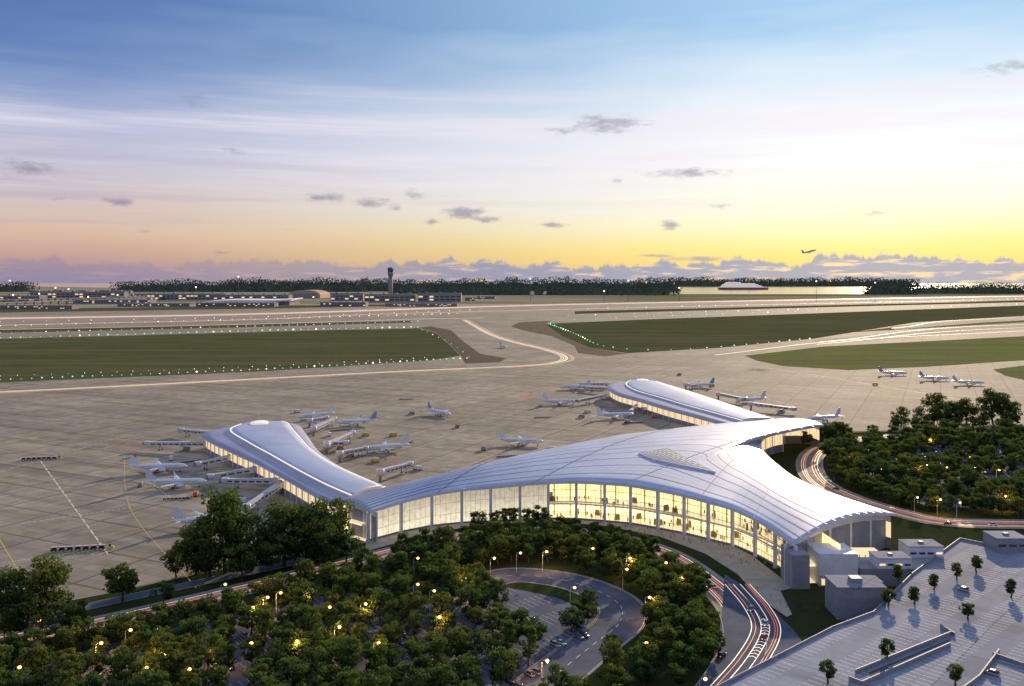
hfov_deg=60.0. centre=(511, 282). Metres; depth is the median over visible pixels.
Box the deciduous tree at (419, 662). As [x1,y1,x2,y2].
[408,654,431,684]
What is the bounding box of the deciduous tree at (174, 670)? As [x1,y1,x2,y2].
[163,649,204,683]
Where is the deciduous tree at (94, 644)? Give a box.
[91,635,110,653]
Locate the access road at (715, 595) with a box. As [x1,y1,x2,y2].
[0,526,766,685]
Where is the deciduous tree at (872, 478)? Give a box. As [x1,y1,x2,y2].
[868,474,884,487]
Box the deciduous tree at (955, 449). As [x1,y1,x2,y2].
[951,446,962,453]
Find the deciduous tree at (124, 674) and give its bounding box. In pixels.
[105,670,136,685]
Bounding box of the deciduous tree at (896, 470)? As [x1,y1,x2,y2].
[886,464,907,477]
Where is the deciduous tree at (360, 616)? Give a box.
[355,607,375,625]
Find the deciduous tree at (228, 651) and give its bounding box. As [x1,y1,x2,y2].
[212,643,237,680]
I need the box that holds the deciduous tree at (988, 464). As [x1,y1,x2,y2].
[978,455,993,471]
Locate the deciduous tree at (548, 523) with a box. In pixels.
[539,519,559,542]
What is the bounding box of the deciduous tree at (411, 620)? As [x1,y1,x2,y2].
[405,611,424,635]
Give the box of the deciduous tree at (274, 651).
[256,637,297,672]
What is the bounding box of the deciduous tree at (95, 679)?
[76,671,106,685]
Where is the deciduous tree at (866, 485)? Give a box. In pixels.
[862,479,873,494]
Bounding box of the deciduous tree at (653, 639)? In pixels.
[648,632,673,654]
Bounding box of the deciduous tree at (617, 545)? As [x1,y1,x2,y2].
[610,541,624,557]
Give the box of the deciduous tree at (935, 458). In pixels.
[927,455,939,462]
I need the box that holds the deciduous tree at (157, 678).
[147,670,171,685]
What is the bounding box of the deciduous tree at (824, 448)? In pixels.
[818,439,837,455]
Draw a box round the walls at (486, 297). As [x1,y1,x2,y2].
[477,296,496,298]
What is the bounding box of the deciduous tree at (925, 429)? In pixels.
[921,424,936,437]
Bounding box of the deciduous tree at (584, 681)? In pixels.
[568,674,592,685]
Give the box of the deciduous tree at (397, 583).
[386,574,411,599]
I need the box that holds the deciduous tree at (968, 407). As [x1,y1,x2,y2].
[955,396,978,423]
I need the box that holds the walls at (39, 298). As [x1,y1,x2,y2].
[0,295,46,301]
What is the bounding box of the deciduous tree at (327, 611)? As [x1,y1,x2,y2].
[316,601,335,630]
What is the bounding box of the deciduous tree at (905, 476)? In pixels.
[898,475,914,485]
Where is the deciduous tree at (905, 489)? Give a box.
[901,488,911,503]
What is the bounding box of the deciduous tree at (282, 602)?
[275,589,287,609]
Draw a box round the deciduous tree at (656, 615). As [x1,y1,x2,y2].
[651,609,663,637]
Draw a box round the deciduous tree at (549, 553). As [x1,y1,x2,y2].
[542,545,553,563]
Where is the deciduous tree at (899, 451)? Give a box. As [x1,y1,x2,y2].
[895,449,901,461]
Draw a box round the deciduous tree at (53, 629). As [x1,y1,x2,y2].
[43,624,61,651]
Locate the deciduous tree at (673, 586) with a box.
[661,579,681,598]
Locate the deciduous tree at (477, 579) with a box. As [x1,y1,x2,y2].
[458,572,487,599]
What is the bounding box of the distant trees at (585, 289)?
[456,281,678,295]
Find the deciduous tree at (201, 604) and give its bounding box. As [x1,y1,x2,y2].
[196,593,218,618]
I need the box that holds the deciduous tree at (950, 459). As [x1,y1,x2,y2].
[941,455,957,471]
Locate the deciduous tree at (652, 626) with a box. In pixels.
[642,616,678,638]
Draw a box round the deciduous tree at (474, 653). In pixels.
[463,650,480,669]
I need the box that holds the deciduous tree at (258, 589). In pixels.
[241,581,266,604]
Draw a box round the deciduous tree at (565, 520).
[554,515,569,526]
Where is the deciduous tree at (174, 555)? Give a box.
[159,544,188,577]
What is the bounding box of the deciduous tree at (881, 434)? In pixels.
[871,428,884,440]
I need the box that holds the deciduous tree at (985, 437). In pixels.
[980,432,993,444]
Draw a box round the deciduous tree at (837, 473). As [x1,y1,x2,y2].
[831,465,847,481]
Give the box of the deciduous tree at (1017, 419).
[1010,415,1020,423]
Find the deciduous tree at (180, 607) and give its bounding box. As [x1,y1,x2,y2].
[171,598,196,625]
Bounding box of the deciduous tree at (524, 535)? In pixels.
[517,532,532,559]
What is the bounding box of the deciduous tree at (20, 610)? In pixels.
[3,591,50,642]
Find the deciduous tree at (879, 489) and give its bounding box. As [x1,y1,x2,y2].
[873,487,882,499]
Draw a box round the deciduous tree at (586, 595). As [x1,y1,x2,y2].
[577,588,598,611]
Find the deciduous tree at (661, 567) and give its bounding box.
[656,563,666,590]
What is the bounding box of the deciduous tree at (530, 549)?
[521,543,535,564]
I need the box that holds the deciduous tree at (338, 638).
[329,634,345,653]
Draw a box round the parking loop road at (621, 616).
[486,568,647,685]
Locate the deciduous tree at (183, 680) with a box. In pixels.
[173,668,199,685]
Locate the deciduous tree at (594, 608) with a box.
[578,603,597,622]
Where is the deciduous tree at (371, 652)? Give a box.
[361,642,386,681]
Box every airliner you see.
[129,455,186,472]
[144,469,206,488]
[172,507,243,523]
[296,405,333,419]
[335,412,377,425]
[367,434,409,452]
[420,402,450,415]
[497,429,543,445]
[542,394,574,404]
[559,380,589,389]
[595,406,633,418]
[689,378,714,387]
[736,391,765,401]
[807,408,842,421]
[878,366,906,375]
[919,371,949,380]
[952,375,984,384]
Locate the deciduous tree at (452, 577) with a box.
[439,570,462,601]
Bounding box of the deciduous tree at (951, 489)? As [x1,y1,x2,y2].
[941,476,964,495]
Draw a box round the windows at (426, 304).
[386,304,456,304]
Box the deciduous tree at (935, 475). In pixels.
[915,467,938,479]
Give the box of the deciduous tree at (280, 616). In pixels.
[275,609,293,625]
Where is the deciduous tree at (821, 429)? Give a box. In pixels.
[819,427,824,436]
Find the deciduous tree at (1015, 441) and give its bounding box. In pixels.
[1005,438,1023,452]
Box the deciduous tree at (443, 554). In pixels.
[431,546,460,567]
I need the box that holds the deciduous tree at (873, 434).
[862,430,877,443]
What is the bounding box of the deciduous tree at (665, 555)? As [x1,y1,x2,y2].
[656,551,677,565]
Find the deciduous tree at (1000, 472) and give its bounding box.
[989,464,1005,476]
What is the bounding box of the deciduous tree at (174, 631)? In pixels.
[155,625,176,646]
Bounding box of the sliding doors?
[293,294,316,297]
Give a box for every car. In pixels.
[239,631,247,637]
[397,637,404,645]
[404,630,411,635]
[504,677,515,684]
[523,669,535,677]
[531,667,540,675]
[549,639,560,647]
[556,638,566,645]
[573,633,583,639]
[575,625,584,631]
[579,631,589,637]
[716,651,726,657]
[747,604,754,611]
[759,633,767,639]
[761,620,769,625]
[956,586,969,591]
[984,668,1000,676]
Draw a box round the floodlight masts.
[9,276,875,301]
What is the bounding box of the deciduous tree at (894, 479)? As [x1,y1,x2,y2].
[884,474,899,485]
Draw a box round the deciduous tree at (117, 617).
[105,613,132,639]
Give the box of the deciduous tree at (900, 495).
[887,488,908,506]
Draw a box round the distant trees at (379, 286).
[218,276,681,290]
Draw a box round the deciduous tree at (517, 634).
[499,626,522,643]
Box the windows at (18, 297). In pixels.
[0,297,38,299]
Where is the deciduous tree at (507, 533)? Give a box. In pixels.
[495,529,512,538]
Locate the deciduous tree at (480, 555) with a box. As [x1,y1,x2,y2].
[471,548,488,563]
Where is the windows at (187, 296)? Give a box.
[147,295,224,298]
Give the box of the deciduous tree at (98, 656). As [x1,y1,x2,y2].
[81,647,110,679]
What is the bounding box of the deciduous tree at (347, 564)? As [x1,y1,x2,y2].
[340,562,356,579]
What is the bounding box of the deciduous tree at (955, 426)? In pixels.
[951,422,960,430]
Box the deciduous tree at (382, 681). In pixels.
[374,675,392,685]
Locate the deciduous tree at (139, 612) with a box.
[128,610,152,624]
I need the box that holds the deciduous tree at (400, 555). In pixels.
[394,551,410,573]
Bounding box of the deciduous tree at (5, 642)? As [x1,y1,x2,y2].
[0,631,14,654]
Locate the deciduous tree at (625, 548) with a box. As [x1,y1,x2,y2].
[620,534,639,556]
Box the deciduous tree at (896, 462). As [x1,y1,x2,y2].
[888,460,899,474]
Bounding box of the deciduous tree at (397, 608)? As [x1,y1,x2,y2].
[393,594,407,611]
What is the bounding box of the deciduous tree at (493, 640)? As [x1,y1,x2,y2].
[479,632,503,667]
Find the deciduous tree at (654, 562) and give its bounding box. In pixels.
[648,557,670,577]
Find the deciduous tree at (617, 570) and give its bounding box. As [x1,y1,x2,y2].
[610,559,622,580]
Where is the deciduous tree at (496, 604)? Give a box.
[487,602,509,618]
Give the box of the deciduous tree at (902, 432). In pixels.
[897,426,911,440]
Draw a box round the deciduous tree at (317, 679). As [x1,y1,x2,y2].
[296,675,328,685]
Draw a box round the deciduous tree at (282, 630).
[273,622,296,656]
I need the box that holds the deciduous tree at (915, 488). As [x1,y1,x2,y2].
[905,482,920,506]
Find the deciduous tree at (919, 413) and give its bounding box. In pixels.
[911,406,930,424]
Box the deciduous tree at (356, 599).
[339,593,366,613]
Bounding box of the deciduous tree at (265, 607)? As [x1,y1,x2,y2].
[253,604,275,634]
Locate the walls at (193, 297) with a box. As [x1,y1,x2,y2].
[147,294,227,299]
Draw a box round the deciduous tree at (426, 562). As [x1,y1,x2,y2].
[415,556,439,577]
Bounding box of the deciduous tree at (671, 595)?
[656,590,675,604]
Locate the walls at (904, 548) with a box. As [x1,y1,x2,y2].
[898,540,943,557]
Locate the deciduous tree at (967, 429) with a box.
[963,427,975,438]
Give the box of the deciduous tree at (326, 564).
[319,562,332,579]
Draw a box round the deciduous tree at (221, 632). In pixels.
[206,627,229,652]
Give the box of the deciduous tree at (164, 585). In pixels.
[149,580,175,602]
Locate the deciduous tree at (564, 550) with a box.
[557,547,569,564]
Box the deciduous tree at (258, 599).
[252,595,268,608]
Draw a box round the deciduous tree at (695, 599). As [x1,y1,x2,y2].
[687,597,702,613]
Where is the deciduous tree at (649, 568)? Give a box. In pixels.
[638,565,658,594]
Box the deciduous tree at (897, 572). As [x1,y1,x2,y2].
[892,564,903,581]
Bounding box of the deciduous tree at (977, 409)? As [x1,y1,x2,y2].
[971,406,988,421]
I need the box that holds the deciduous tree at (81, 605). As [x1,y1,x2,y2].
[65,598,90,623]
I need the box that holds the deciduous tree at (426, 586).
[414,581,435,597]
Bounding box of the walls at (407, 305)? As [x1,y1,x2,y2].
[385,303,457,306]
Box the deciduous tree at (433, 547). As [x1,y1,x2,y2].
[425,544,439,557]
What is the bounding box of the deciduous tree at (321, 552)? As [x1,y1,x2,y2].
[296,515,341,566]
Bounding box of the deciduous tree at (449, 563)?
[436,558,467,584]
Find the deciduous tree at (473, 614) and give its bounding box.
[463,605,482,627]
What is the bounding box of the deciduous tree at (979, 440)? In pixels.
[969,433,990,445]
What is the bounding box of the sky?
[0,0,1023,282]
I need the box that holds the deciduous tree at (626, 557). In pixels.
[622,552,639,565]
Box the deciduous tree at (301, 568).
[292,558,318,582]
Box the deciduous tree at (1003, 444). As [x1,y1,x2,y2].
[999,440,1014,457]
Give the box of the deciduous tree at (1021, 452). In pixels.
[1018,449,1023,464]
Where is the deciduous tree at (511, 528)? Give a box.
[508,526,517,535]
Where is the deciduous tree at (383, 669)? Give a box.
[362,664,397,685]
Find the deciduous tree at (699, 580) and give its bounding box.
[691,574,706,598]
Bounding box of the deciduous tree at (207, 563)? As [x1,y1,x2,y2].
[185,515,229,576]
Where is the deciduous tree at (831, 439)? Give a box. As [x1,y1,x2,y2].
[824,437,835,446]
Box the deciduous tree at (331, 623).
[324,613,349,636]
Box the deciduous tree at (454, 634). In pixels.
[440,627,472,657]
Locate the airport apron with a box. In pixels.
[0,302,1023,604]
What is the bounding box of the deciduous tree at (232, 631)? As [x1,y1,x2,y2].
[216,621,236,641]
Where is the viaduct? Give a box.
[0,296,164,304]
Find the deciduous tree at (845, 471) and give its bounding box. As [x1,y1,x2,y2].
[842,469,855,482]
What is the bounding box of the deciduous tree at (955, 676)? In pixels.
[946,663,963,685]
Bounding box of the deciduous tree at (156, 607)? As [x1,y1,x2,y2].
[146,603,173,624]
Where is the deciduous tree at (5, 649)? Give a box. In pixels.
[0,644,13,669]
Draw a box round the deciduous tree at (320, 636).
[304,626,331,647]
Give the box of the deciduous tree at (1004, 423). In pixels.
[997,418,1013,427]
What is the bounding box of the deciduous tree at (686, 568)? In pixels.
[682,562,705,583]
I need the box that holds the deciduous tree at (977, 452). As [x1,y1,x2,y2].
[974,447,991,456]
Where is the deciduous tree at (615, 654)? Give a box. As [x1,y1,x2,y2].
[599,639,628,676]
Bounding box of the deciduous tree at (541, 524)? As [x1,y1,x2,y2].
[539,518,553,529]
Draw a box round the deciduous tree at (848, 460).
[837,455,853,469]
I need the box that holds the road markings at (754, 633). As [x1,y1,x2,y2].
[710,584,780,685]
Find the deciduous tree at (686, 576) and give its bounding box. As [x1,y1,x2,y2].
[680,571,693,597]
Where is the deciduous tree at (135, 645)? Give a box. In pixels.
[121,631,146,652]
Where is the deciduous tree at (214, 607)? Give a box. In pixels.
[204,602,222,622]
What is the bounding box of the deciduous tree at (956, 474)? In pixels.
[947,471,963,488]
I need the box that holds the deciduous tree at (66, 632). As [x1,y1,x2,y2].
[51,624,80,651]
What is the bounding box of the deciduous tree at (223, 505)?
[190,485,258,573]
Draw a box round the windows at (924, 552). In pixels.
[910,552,942,553]
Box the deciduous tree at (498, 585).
[485,579,508,602]
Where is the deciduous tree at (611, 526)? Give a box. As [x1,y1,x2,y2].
[602,523,621,540]
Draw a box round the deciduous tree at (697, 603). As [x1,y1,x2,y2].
[685,600,705,616]
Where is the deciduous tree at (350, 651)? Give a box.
[330,635,366,671]
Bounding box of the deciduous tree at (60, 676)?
[46,668,78,685]
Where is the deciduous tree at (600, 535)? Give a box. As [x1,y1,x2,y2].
[593,532,610,547]
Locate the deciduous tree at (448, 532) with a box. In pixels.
[432,525,455,548]
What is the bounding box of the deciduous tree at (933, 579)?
[927,573,938,589]
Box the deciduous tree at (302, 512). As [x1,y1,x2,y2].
[270,503,339,560]
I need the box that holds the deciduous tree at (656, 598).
[648,595,668,607]
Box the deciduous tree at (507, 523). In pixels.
[503,520,516,531]
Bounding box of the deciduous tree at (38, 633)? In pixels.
[18,627,46,653]
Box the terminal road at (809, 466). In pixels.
[796,428,1023,528]
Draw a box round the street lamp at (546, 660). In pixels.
[541,659,548,682]
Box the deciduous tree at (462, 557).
[446,541,468,560]
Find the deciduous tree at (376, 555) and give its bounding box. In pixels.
[363,552,382,570]
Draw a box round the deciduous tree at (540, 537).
[531,532,545,557]
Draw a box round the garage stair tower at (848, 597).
[824,575,886,619]
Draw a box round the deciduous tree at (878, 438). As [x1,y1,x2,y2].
[869,435,889,445]
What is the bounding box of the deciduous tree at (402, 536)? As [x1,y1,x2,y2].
[396,532,412,556]
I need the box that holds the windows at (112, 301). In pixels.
[75,301,149,302]
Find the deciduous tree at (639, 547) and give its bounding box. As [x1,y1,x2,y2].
[627,536,648,556]
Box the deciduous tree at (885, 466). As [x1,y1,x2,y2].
[871,460,891,479]
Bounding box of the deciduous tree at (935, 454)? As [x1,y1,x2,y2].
[923,453,938,464]
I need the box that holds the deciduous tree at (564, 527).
[559,524,577,538]
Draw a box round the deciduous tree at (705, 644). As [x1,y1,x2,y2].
[688,628,718,666]
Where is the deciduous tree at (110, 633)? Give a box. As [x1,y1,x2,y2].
[83,613,129,647]
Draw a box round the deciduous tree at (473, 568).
[465,561,490,583]
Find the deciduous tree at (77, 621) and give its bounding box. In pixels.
[70,615,94,649]
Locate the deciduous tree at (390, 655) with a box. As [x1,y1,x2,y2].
[372,643,400,667]
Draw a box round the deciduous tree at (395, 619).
[381,614,403,633]
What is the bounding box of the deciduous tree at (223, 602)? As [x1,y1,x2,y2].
[220,587,237,612]
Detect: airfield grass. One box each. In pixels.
[0,304,384,312]
[0,321,410,332]
[0,328,459,381]
[547,305,1023,352]
[575,301,1023,313]
[858,320,1023,331]
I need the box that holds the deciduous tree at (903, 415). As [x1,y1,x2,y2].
[890,406,910,426]
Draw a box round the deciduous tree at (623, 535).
[619,533,634,543]
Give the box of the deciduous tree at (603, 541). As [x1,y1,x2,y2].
[596,536,613,552]
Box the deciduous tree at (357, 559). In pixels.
[350,545,371,577]
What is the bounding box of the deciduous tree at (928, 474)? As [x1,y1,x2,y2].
[921,472,933,483]
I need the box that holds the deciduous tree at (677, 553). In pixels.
[664,551,679,563]
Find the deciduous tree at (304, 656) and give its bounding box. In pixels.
[298,646,315,675]
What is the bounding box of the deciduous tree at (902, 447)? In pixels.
[891,442,911,456]
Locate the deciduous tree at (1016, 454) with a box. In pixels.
[1010,452,1022,468]
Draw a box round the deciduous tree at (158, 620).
[149,610,177,632]
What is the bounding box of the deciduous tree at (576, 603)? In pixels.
[570,599,583,617]
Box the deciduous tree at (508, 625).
[498,619,518,650]
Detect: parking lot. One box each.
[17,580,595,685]
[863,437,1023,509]
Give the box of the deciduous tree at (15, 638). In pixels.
[0,633,23,670]
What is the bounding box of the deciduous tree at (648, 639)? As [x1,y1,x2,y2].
[634,635,653,653]
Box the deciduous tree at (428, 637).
[423,629,446,660]
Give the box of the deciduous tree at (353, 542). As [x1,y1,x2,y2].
[332,530,362,562]
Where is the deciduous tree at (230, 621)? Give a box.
[210,614,237,633]
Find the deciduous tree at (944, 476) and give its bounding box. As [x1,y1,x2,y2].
[939,472,948,482]
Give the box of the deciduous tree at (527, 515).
[521,508,530,520]
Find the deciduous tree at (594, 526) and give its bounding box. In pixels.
[586,521,604,535]
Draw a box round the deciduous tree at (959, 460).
[955,456,963,468]
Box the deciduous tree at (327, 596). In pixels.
[322,591,339,607]
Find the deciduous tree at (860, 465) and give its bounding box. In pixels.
[852,458,871,474]
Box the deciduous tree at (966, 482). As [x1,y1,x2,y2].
[960,472,975,487]
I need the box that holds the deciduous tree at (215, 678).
[198,664,229,685]
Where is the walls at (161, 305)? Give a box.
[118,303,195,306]
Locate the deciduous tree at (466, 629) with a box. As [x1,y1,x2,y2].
[452,623,472,648]
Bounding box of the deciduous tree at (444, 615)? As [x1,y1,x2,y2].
[435,610,458,631]
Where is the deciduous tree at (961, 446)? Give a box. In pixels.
[957,441,969,462]
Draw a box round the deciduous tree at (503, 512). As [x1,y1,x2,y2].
[499,508,514,521]
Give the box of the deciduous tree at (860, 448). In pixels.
[856,445,863,454]
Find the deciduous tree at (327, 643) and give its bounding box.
[310,639,336,659]
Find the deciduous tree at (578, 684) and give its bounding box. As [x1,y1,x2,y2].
[572,680,583,685]
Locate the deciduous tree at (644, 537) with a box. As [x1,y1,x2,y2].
[638,532,650,553]
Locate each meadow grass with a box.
[746,336,1023,369]
[993,366,1023,379]
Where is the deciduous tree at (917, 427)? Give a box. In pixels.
[913,424,922,433]
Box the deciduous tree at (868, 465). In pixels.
[863,463,874,473]
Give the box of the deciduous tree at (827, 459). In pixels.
[826,454,839,463]
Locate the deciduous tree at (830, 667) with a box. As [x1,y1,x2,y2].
[819,658,837,682]
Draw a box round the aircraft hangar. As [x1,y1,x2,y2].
[289,290,329,297]
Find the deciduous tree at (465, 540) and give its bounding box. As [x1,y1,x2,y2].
[448,532,472,552]
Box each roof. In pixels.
[0,294,44,295]
[29,290,128,291]
[75,299,151,299]
[146,292,230,293]
[197,302,278,302]
[228,294,292,294]
[330,292,364,293]
[418,292,461,293]
[868,551,912,558]
[897,539,944,546]
[982,531,1023,538]
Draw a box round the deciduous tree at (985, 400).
[975,387,1005,422]
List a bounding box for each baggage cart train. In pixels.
[21,456,61,459]
[50,544,113,551]
[163,496,192,499]
[330,428,351,431]
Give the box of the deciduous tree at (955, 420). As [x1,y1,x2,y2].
[948,417,961,425]
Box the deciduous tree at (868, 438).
[862,435,873,446]
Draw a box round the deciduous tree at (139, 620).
[115,612,149,644]
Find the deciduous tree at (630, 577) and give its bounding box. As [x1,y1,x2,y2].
[620,564,638,588]
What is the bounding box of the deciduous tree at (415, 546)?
[410,539,427,564]
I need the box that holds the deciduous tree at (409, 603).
[398,590,430,618]
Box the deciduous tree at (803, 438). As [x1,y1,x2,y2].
[800,430,808,447]
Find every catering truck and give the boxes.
[182,446,189,450]
[193,490,198,496]
[239,497,246,502]
[362,432,369,435]
[371,457,379,462]
[389,432,396,435]
[413,465,422,470]
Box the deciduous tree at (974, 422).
[969,417,979,426]
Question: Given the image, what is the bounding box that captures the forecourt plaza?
[366,519,791,615]
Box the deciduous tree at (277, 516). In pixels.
[253,498,315,566]
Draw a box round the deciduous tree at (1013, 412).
[1004,401,1022,421]
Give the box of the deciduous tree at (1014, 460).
[1005,453,1019,474]
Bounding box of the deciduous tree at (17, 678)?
[0,667,31,685]
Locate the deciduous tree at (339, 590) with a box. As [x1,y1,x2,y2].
[330,584,346,601]
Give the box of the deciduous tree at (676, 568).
[667,562,683,584]
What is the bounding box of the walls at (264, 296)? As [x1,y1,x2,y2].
[225,295,292,298]
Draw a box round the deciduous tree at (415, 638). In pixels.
[404,636,426,655]
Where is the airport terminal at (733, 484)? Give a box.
[338,418,930,588]
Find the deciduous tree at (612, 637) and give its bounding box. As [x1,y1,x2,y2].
[598,633,622,656]
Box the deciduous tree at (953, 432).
[947,429,959,446]
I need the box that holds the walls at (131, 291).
[52,290,132,293]
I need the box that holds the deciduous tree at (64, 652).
[43,647,82,677]
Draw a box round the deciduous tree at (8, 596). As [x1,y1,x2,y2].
[0,564,36,633]
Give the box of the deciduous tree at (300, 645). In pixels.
[283,628,315,657]
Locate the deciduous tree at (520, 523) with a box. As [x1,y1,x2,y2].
[514,521,530,532]
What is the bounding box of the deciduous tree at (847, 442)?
[837,437,854,453]
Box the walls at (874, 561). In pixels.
[869,553,911,568]
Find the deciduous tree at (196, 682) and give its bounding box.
[188,678,201,685]
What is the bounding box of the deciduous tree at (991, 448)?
[980,444,996,461]
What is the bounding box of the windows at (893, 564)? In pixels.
[880,564,910,565]
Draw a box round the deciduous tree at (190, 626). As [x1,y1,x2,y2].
[175,615,208,643]
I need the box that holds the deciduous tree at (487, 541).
[483,537,495,560]
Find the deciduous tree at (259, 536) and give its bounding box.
[224,510,281,571]
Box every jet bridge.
[142,441,205,450]
[178,428,211,436]
[193,454,230,469]
[205,466,256,483]
[220,477,278,488]
[242,480,283,510]
[306,415,329,427]
[310,417,336,435]
[323,430,354,453]
[323,440,349,449]
[336,446,369,461]
[376,461,413,481]
[575,393,609,403]
[579,382,609,385]
[584,386,606,391]
[628,404,637,413]
[683,383,695,389]
[716,392,745,402]
[748,402,796,412]
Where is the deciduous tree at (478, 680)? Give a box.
[468,676,484,685]
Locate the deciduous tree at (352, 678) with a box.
[327,669,366,685]
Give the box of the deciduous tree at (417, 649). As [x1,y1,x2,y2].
[395,638,426,668]
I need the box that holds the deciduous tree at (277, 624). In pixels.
[271,620,292,650]
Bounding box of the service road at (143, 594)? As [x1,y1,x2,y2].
[0,549,356,624]
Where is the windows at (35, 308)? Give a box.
[0,308,70,308]
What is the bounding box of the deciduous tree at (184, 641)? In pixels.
[175,633,196,664]
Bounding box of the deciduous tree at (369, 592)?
[365,587,385,612]
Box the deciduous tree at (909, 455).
[899,452,914,464]
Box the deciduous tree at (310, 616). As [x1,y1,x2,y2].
[293,606,321,636]
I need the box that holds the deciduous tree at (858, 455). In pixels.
[850,452,861,463]
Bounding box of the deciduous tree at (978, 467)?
[971,456,984,472]
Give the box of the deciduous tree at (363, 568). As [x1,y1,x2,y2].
[360,561,387,578]
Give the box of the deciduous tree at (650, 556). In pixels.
[643,552,657,566]
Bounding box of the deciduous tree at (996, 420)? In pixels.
[991,418,1000,428]
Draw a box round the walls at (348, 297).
[330,294,363,300]
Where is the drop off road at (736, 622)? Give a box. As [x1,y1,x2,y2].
[697,575,801,685]
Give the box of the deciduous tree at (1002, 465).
[993,459,1005,469]
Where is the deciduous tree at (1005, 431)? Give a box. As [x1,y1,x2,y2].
[998,426,1015,439]
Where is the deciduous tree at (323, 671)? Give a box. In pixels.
[312,661,341,685]
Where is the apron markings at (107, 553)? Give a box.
[0,362,1021,587]
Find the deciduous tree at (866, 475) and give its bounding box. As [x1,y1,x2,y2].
[858,473,869,483]
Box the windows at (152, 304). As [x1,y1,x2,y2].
[118,304,188,304]
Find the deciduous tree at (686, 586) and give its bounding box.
[677,582,692,604]
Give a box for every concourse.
[201,410,384,515]
[606,379,772,426]
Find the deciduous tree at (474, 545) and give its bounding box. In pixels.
[467,541,480,560]
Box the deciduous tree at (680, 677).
[659,663,688,685]
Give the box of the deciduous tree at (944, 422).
[936,419,954,427]
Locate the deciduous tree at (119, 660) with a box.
[105,649,140,680]
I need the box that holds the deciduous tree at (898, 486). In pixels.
[892,484,904,494]
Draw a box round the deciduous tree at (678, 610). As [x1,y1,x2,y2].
[668,603,690,623]
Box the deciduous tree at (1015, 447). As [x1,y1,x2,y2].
[1002,443,1023,458]
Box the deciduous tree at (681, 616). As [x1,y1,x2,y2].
[666,612,693,635]
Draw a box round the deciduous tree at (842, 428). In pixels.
[837,423,847,435]
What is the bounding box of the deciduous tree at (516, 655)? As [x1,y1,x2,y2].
[504,650,520,676]
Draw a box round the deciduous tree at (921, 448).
[919,442,930,452]
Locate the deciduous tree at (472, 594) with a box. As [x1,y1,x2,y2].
[454,584,483,619]
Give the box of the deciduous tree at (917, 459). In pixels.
[910,456,926,470]
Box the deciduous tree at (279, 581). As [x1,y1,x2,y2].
[260,572,286,603]
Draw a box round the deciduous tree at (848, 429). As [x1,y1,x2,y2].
[845,427,854,437]
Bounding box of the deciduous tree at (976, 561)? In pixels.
[971,555,982,571]
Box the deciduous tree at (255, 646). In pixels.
[239,636,262,667]
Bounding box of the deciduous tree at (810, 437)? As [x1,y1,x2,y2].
[805,434,812,442]
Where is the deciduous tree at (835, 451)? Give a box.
[829,447,841,463]
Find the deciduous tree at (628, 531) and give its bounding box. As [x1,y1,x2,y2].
[620,529,633,540]
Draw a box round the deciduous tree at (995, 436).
[990,431,1003,450]
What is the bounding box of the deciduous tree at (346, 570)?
[337,565,359,593]
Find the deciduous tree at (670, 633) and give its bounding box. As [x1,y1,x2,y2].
[654,624,677,663]
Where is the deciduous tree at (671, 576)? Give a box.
[666,572,684,592]
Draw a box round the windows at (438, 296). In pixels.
[419,296,459,299]
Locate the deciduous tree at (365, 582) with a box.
[352,572,382,597]
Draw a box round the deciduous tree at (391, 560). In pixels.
[385,550,406,574]
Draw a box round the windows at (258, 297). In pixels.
[226,297,287,297]
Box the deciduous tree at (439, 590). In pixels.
[433,587,449,611]
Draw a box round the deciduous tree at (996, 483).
[978,476,1000,495]
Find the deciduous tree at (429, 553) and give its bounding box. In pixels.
[417,551,437,564]
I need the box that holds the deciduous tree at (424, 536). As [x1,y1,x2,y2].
[418,527,432,549]
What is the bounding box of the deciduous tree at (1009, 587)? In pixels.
[1004,578,1015,597]
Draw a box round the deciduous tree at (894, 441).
[890,440,899,445]
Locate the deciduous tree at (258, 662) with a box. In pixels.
[250,657,273,676]
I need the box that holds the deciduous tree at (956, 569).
[950,562,962,579]
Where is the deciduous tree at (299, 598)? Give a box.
[289,588,305,606]
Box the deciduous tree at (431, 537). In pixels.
[426,534,437,551]
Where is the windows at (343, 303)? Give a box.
[320,303,364,305]
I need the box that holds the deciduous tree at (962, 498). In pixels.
[954,494,968,509]
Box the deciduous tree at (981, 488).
[973,479,999,497]
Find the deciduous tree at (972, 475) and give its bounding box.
[959,466,984,490]
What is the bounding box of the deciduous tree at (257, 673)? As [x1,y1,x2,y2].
[242,663,270,685]
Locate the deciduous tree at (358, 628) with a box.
[350,622,370,644]
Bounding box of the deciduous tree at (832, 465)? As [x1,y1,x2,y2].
[828,463,838,478]
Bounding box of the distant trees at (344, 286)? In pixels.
[108,278,368,291]
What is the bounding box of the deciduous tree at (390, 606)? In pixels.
[383,600,401,621]
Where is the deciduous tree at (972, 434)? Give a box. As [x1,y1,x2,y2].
[965,431,978,445]
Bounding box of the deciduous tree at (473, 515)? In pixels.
[470,511,487,523]
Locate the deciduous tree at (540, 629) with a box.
[515,615,547,648]
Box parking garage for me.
[716,538,1023,685]
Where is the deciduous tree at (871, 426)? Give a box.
[867,424,878,432]
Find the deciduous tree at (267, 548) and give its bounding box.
[259,541,283,574]
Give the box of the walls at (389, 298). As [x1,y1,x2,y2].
[364,294,415,301]
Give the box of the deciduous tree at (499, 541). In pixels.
[486,535,509,564]
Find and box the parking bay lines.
[26,448,1022,685]
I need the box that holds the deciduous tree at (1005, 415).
[1002,413,1010,420]
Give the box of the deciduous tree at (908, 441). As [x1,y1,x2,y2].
[902,439,917,453]
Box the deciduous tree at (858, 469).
[852,467,865,477]
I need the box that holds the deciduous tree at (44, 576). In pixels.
[8,552,74,629]
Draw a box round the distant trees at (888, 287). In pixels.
[861,279,921,294]
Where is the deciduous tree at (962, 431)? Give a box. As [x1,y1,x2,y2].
[960,427,976,439]

